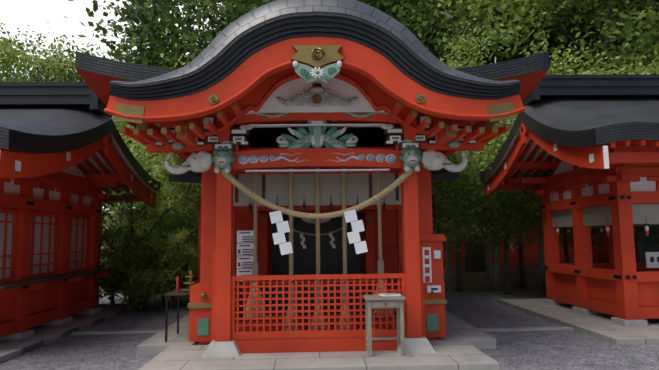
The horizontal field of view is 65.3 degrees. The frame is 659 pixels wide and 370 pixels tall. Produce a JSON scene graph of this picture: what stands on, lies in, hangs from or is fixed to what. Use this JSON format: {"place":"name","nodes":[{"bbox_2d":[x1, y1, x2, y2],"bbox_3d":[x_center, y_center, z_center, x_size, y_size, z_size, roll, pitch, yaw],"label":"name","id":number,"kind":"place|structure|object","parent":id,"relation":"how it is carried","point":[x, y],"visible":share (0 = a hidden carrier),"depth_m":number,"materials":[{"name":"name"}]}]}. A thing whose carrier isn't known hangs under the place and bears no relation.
{"place":"outdoors","nodes":[
{"label":"outdoors","id":0,"kind":"place"},
{"bbox_2d":[0,82,159,206],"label":"roof","id":1,"kind":"structure","parent":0,"point":[46,128],"depth_m":9.63,"materials":[{"name":"black tile"}]},
{"bbox_2d":[0,0,234,212],"label":"sky","id":2,"kind":"structure","parent":0,"point":[16,14],"materials":[{"name":"white"}]},
{"bbox_2d":[169,159,458,282],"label":"shrine wings","id":3,"kind":"object","parent":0,"point":[189,176],"visible":0.1,"depth_m":11.80},
{"bbox_2d":[99,265,545,291],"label":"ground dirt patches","id":4,"kind":"object","parent":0,"point":[475,281],"depth_m":18.76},
{"bbox_2d":[0,22,115,81],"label":"forest tree","id":5,"kind":"object","parent":4,"relation":"on","point":[4,45],"visible":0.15,"depth_m":25.77,"materials":[{"name":"green plant"}]},
{"bbox_2d":[0,40,132,142],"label":"tall tree","id":6,"kind":"object","parent":4,"relation":"on","point":[49,67],"visible":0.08,"depth_m":24.19,"materials":[{"name":"green plant"}]},
{"bbox_2d":[103,122,173,244],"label":"forest tree","id":7,"kind":"object","parent":4,"relation":"on","point":[127,193],"depth_m":28.09,"materials":[{"name":"green plant"}]},
{"bbox_2d":[129,126,191,192],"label":"forest tree","id":8,"kind":"object","parent":4,"relation":"on","point":[130,141],"depth_m":24.99,"materials":[{"name":"green plant"}]},
{"bbox_2d":[130,43,200,194],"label":"tree","id":9,"kind":"object","parent":4,"relation":"on","point":[161,54],"depth_m":17.89,"materials":[{"name":"green plant"}]},
{"bbox_2d":[62,0,363,125],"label":"tall tree","id":10,"kind":"object","parent":4,"relation":"on","point":[149,29],"visible":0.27,"depth_m":23.36,"materials":[{"name":"green plant"}]},
{"bbox_2d":[361,0,559,266],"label":"forest tree","id":11,"kind":"object","parent":4,"relation":"on","point":[491,59],"depth_m":24.39,"materials":[{"name":"green plant"}]},
{"bbox_2d":[434,148,499,230],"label":"grove tree","id":12,"kind":"object","parent":4,"relation":"on","point":[460,172],"visible":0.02,"depth_m":16.11,"materials":[{"name":"green plant"}]},
{"bbox_2d":[435,51,500,283],"bbox_3d":[4.213,-0.559,18.257,5.504,8.043,5.289,5,-8,-44],"label":"grove tree","id":13,"kind":"object","parent":4,"relation":"on","point":[448,278],"visible":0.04,"depth_m":17.79,"materials":[{"name":"green plant"}]},
{"bbox_2d":[356,0,603,271],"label":"tall tree","id":14,"kind":"object","parent":4,"relation":"on","point":[475,260],"visible":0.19,"depth_m":21.39,"materials":[{"name":"green plant"}]},
{"bbox_2d":[433,119,541,291],"bbox_3d":[3.806,0.006,15.538,5.466,6.383,5.669,-2,-6,15],"label":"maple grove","id":15,"kind":"object","parent":4,"relation":"on","point":[458,274],"visible":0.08,"depth_m":14.85,"materials":[{"name":"green plant"}]},
{"bbox_2d":[439,121,541,287],"bbox_3d":[6.122,0.106,16.814,5.466,6.383,5.669,-1,-6,6],"label":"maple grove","id":16,"kind":"object","parent":4,"relation":"on","point":[523,282],"visible":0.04,"depth_m":16.31,"materials":[{"name":"green plant"}]},
{"bbox_2d":[476,120,519,279],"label":"grove tree","id":17,"kind":"object","parent":4,"relation":"on","point":[489,268],"visible":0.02,"depth_m":19.43,"materials":[{"name":"brown plant"}]},
{"bbox_2d":[434,15,568,289],"bbox_3d":[5.003,-1.022,16.467,5.321,8.589,5.045,-4,-7,30],"label":"grove tree","id":18,"kind":"object","parent":4,"relation":"on","point":[497,275],"visible":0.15,"depth_m":15.88,"materials":[{"name":"green plant"}]},
{"bbox_2d":[492,230,528,272],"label":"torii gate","id":19,"kind":"structure","parent":4,"relation":"on","point":[512,249],"depth_m":22.50,"materials":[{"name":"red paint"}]},
{"bbox_2d":[407,0,618,205],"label":"tall tree","id":20,"kind":"object","parent":4,"relation":"on","point":[561,43],"depth_m":25.18,"materials":[{"name":"green plant"}]},
{"bbox_2d":[439,210,603,266],"bbox_3d":[8.762,2.862,27.673,13.400,3.000,1.020,-1,-6,-2],"label":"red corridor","id":21,"kind":"object","parent":4,"relation":"on","point":[531,255],"visible":0.04,"depth_m":27.93,"materials":[{"name":"paint"}]},
{"bbox_2d":[502,124,542,277],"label":"grove tree","id":22,"kind":"object","parent":4,"relation":"on","point":[540,267],"visible":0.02,"depth_m":20.00,"materials":[{"name":"brown plant"}]},
{"bbox_2d":[434,0,630,71],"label":"forest tree","id":23,"kind":"object","parent":4,"relation":"on","point":[522,45],"visible":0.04,"depth_m":25.50,"materials":[{"name":"green plant"}]},
{"bbox_2d":[410,0,658,122],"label":"tall tree","id":24,"kind":"object","parent":4,"relation":"on","point":[643,39],"visible":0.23,"depth_m":19.93,"materials":[{"name":"green plant"}]},
{"bbox_2d":[488,45,618,285],"bbox_3d":[7.246,-0.612,17.308,5.396,7.885,5.186,2,-6,-26],"label":"grove tree","id":25,"kind":"object","parent":4,"relation":"on","point":[543,276],"visible":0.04,"depth_m":16.89,"materials":[{"name":"green plant"}]},
{"bbox_2d":[497,0,658,73],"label":"tall tree","id":26,"kind":"object","parent":4,"relation":"on","point":[591,17],"visible":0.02,"depth_m":23.18,"materials":[{"name":"green plant"}]},
{"bbox_2d":[565,56,638,74],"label":"grove tree","id":27,"kind":"object","parent":4,"relation":"on","point":[593,68],"depth_m":18.66,"materials":[{"name":"green plant"}]},
{"bbox_2d":[570,0,658,74],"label":"tall tree","id":28,"kind":"object","parent":4,"relation":"on","point":[632,5],"visible":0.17,"depth_m":21.54,"materials":[{"name":"green plant"}]},
{"bbox_2d":[573,9,655,261],"bbox_3d":[16.612,-2.839,29.119,14.513,14.488,12.276,-1,-6,5],"label":"forest tree","id":29,"kind":"object","parent":4,"relation":"on","point":[640,253],"depth_m":28.07,"materials":[{"name":"green plant"}]},
{"bbox_2d":[0,290,658,369],"bbox_3d":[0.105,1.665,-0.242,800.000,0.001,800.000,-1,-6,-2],"label":"ground","id":30,"kind":"structure","parent":0,"point":[534,350],"depth_m":8.01,"materials":[{"name":"grey gravel"}]},
{"bbox_2d":[96,191,101,304],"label":"tree","id":31,"kind":"object","parent":30,"relation":"on","point":[98,281],"visible":0.02,"depth_m":12.82,"materials":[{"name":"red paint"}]},
{"bbox_2d":[98,202,155,303],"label":"tree","id":32,"kind":"object","parent":30,"relation":"on","point":[122,224],"visible":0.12,"depth_m":13.48,"materials":[{"name":"green plant"}]},
{"bbox_2d":[98,246,167,308],"bbox_3d":[-4.581,2.241,12.532,1.666,1.531,1.702,-4,-6,27],"label":"shrub","id":33,"kind":"object","parent":30,"relation":"on","point":[137,260],"visible":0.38,"depth_m":12.18,"materials":[{"name":"green plant"}]},
{"bbox_2d":[73,55,200,228],"bbox_3d":[-5.877,-0.660,17.290,7.369,8.298,7.106,-3,-6,25],"label":"tree","id":34,"kind":"object","parent":30,"relation":"on","point":[126,124],"visible":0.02,"depth_m":16.27,"materials":[{"name":"green plant"}]},
{"bbox_2d":[97,245,192,311],"bbox_3d":[-4.425,2.188,12.171,2.371,1.563,2.028,-4,-7,29],"label":"shrub","id":35,"kind":"object","parent":30,"relation":"on","point":[143,287],"visible":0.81,"depth_m":11.73,"materials":[{"name":"green plant"}]},
{"bbox_2d":[102,198,192,287],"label":"tree","id":36,"kind":"object","parent":30,"relation":"on","point":[154,231],"visible":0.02,"depth_m":14.53,"materials":[{"name":"green plant"}]},
{"bbox_2d":[97,155,198,305],"bbox_3d":[-4.944,1.162,12.976,4.107,3.968,3.618,-5,-7,35],"label":"tree","id":37,"kind":"object","parent":30,"relation":"on","point":[185,199],"visible":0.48,"depth_m":12.47,"materials":[{"name":"green plant"}]},
{"bbox_2d":[115,226,200,308],"bbox_3d":[-3.722,2.004,12.625,2.225,2.002,2.179,-4,-7,32],"label":"shrub","id":38,"kind":"object","parent":30,"relation":"on","point":[186,254],"visible":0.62,"depth_m":12.33,"materials":[{"name":"green plant"}]},
{"bbox_2d":[125,178,198,284],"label":"tree","id":39,"kind":"object","parent":30,"relation":"on","point":[165,226],"visible":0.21,"depth_m":13.55,"materials":[{"name":"green plant"}]},
{"bbox_2d":[137,231,197,304],"bbox_3d":[-4.337,2.142,13.330,2.050,1.884,2.094,-3,-6,18],"label":"shrub","id":40,"kind":"object","parent":30,"relation":"on","point":[162,298],"visible":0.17,"depth_m":12.77,"materials":[{"name":"green plant"}]},
{"bbox_2d":[143,181,198,278],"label":"tree","id":41,"kind":"object","parent":30,"relation":"on","point":[176,226],"visible":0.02,"depth_m":15.22,"materials":[{"name":"green plant"}]},
{"bbox_2d":[116,123,252,236],"bbox_3d":[-3.782,0.038,14.939,5.669,6.383,5.466,4,-8,-40],"label":"tree","id":42,"kind":"object","parent":30,"relation":"on","point":[179,159],"visible":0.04,"depth_m":13.67,"materials":[{"name":"green plant"}]},
{"bbox_2d":[175,265,197,303],"bbox_3d":[-3.238,2.498,13.069,1.420,1.094,1.660,4,-7,-37],"label":"shrub","id":43,"kind":"object","parent":30,"relation":"on","point":[183,285],"visible":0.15,"depth_m":12.85,"materials":[{"name":"green plant"}]},
{"bbox_2d":[119,101,510,357],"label":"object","id":44,"kind":"object","parent":30,"relation":"on","point":[405,223],"visible":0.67,"depth_m":7.17,"materials":[{"name":"red wood"}]},
{"bbox_2d":[237,231,253,330],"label":"notice boards","id":45,"kind":"object","parent":44,"relation":"attached to","point":[244,246],"visible":0.6,"depth_m":7.44,"materials":[{"name":"white wood"}]},
{"bbox_2d":[75,51,549,147],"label":"roof","id":46,"kind":"structure","parent":44,"relation":"on","point":[97,74],"depth_m":7.70,"materials":[{"name":"black tile"}]},
{"bbox_2d":[109,0,520,130],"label":"roof","id":47,"kind":"structure","parent":44,"relation":"on","point":[238,42],"depth_m":6.34,"materials":[{"name":"grey metal"}]},
{"bbox_2d":[104,37,525,136],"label":"shrine gable boards","id":48,"kind":"object","parent":44,"relation":"attached to","point":[262,80],"visible":0.75,"depth_m":6.39,"materials":[{"name":"red wood"}]},
{"bbox_2d":[114,45,516,163],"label":"ornamental carvings","id":49,"kind":"object","parent":44,"relation":"attached to","point":[316,57],"visible":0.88,"depth_m":7.08,"materials":[{"name":"wood"}]},
{"bbox_2d":[164,145,467,174],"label":"elephant head carvings","id":50,"kind":"object","parent":44,"relation":"attached to","point":[225,158],"visible":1,"depth_m":7.04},
{"bbox_2d":[233,170,400,211],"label":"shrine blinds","id":51,"kind":"object","parent":44,"relation":"hanging from","point":[273,187],"visible":0.67,"depth_m":7.70,"materials":[{"name":"white fabric"}]},
{"bbox_2d":[221,167,413,329],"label":"ropes","id":52,"kind":"object","parent":44,"relation":"hanging from","point":[345,213],"visible":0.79,"depth_m":7.32,"materials":[{"name":"beige fabric"}]},
{"bbox_2d":[231,273,406,353],"bbox_3d":[-0.142,1.730,6.964,2.360,1.020,0.075,-1,-6,-2],"label":"lattice fence","id":53,"kind":"object","parent":44,"relation":"attached to","point":[303,340],"visible":0.92,"depth_m":6.93,"materials":[{"name":"red wood"}]},
{"bbox_2d":[259,278,382,319],"bbox_3d":[-0.181,1.758,8.096,2.000,0.592,0.720,-1,-6,-2],"label":"offering box","id":54,"kind":"object","parent":44,"relation":"on","point":[299,282],"visible":0.23,"depth_m":7.79,"materials":[{"name":"black paint"}]},
{"bbox_2d":[419,234,446,292],"bbox_3d":[1.506,1.220,7.793,0.479,0.940,0.444,-1,-6,-2],"label":"omikuji box","id":55,"kind":"object","parent":44,"relation":"on","point":[431,245],"visible":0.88,"depth_m":7.65,"materials":[{"name":"red paint"}]},
{"bbox_2d":[137,311,499,369],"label":"stone platform","id":56,"kind":"structure","parent":30,"relation":"on","point":[457,347],"depth_m":6.57,"materials":[{"name":"grey stone"}]},
{"bbox_2d":[164,271,197,341],"bbox_3d":[-2.230,1.863,8.057,0.500,1.025,0.750,-1,-6,-2],"label":"side table with gilt stand","id":57,"kind":"object","parent":56,"relation":"on","point":[178,292],"visible":0.77,"depth_m":7.88,"materials":[{"name":"brown wood"}]},
{"bbox_2d":[363,293,405,355],"bbox_3d":[0.725,1.829,6.802,0.520,0.770,0.400,-1,-6,-2],"label":"wooden table","id":58,"kind":"object","parent":56,"relation":"on","point":[385,300],"visible":0.96,"depth_m":6.66,"materials":[{"name":"grey wood"}]},
{"bbox_2d":[71,327,573,334],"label":"stone kerbs","id":59,"kind":"structure","parent":30,"relation":"on","point":[481,329],"depth_m":9.14,"materials":[{"name":"stone"}]},
{"bbox_2d":[0,299,658,362],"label":"stone aprons","id":60,"kind":"object","parent":30,"relation":"on","point":[602,326],"visible":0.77,"depth_m":9.20,"materials":[{"name":"grey stone"}]},
{"bbox_2d":[0,165,117,339],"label":"shrine building","id":61,"kind":"structure","parent":60,"relation":"on","point":[50,272],"depth_m":9.46,"materials":[{"name":"red wood"}]},
{"bbox_2d":[533,161,658,326],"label":"shrine building","id":62,"kind":"structure","parent":60,"relation":"on","point":[617,203],"depth_m":9.80,"materials":[{"name":"red wood"}]},
{"bbox_2d":[480,75,658,196],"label":"pavilion roof","id":63,"kind":"structure","parent":62,"relation":"on","point":[598,121],"depth_m":10.34,"materials":[{"name":"black tile"}]},
{"bbox_2d":[180,0,492,60],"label":"forest tree","id":64,"kind":"object","parent":30,"relation":"on","point":[224,20],"depth_m":25.91,"materials":[{"name":"green plant"}]},
{"bbox_2d":[216,0,512,59],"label":"tall tree","id":65,"kind":"object","parent":30,"relation":"on","point":[217,10],"depth_m":26.61,"materials":[{"name":"green plant"}]},
{"bbox_2d":[87,292,658,366],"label":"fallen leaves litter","id":66,"kind":"object","parent":30,"relation":"on","point":[477,343],"visible":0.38,"depth_m":7.76,"materials":[{"name":"brown plant"}]},
{"bbox_2d":[367,132,531,255],"bbox_3d":[2.731,0.366,14.214,4.818,5.426,4.646,0,-6,-12],"label":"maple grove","id":67,"kind":"object","parent":30,"relation":"on","point":[452,224],"visible":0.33,"depth_m":13.45,"materials":[{"name":"green plant"}]},
{"bbox_2d":[433,145,500,225],"bbox_3d":[2.665,-0.135,17.179,6.236,7.022,6.012,-6,-8,42],"label":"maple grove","id":68,"kind":"object","parent":30,"relation":"on","point":[449,193],"visible":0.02,"depth_m":16.07,"materials":[{"name":"green plant"}]},
{"bbox_2d":[431,139,519,245],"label":"tree","id":69,"kind":"object","parent":30,"relation":"on","point":[448,191],"visible":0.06,"depth_m":13.84,"materials":[{"name":"green plant"}]},
{"bbox_2d":[434,122,563,294],"bbox_3d":[5.132,0.554,14.786,4.535,5.107,4.373,1,-6,-21],"label":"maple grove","id":70,"kind":"object","parent":30,"relation":"on","point":[506,265],"visible":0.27,"depth_m":14.48,"materials":[{"name":"green plant"}]},
{"bbox_2d":[475,131,602,249],"bbox_3d":[7.398,0.280,15.522,5.102,5.745,4.919,-4,-7,33],"label":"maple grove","id":71,"kind":"object","parent":30,"relation":"on","point":[601,245],"visible":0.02,"depth_m":14.83,"materials":[{"name":"green plant"}]},
{"bbox_2d":[461,151,644,262],"bbox_3d":[6.250,0.464,14.023,4.535,5.107,4.373,0,-6,-12],"label":"tree","id":72,"kind":"object","parent":30,"relation":"on","point":[564,237],"visible":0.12,"depth_m":13.75,"materials":[{"name":"green plant"}]},
{"bbox_2d":[489,41,658,262],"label":"tree","id":73,"kind":"object","parent":30,"relation":"on","point":[609,66],"visible":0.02,"depth_m":14.21,"materials":[{"name":"green plant"}]},
{"bbox_2d":[510,56,647,120],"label":"tree","id":74,"kind":"object","parent":30,"relation":"on","point":[617,68],"depth_m":13.89,"materials":[{"name":"green plant"}]},
{"bbox_2d":[528,202,658,245],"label":"tree","id":75,"kind":"object","parent":30,"relation":"on","point":[642,229],"visible":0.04,"depth_m":14.14,"materials":[{"name":"green plant"}]},
{"bbox_2d":[613,49,658,74],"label":"tree","id":76,"kind":"object","parent":30,"relation":"on","point":[642,69],"visible":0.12,"depth_m":15.50,"materials":[{"name":"green plant"}]},
{"bbox_2d":[636,226,658,245],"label":"tree","id":77,"kind":"object","parent":30,"relation":"on","point":[657,231],"depth_m":14.07,"materials":[{"name":"green plant"}]},
{"bbox_2d":[100,208,658,264],"bbox_3d":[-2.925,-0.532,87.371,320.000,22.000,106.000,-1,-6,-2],"label":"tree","id":78,"kind":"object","parent":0,"point":[651,247],"depth_m":38.37,"materials":[{"name":"green plant"}]},
{"bbox_2d":[157,0,272,66],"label":"forest tree","id":79,"kind":"object","parent":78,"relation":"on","point":[187,50],"depth_m":32.41,"materials":[{"name":"green plant"}]}
]}

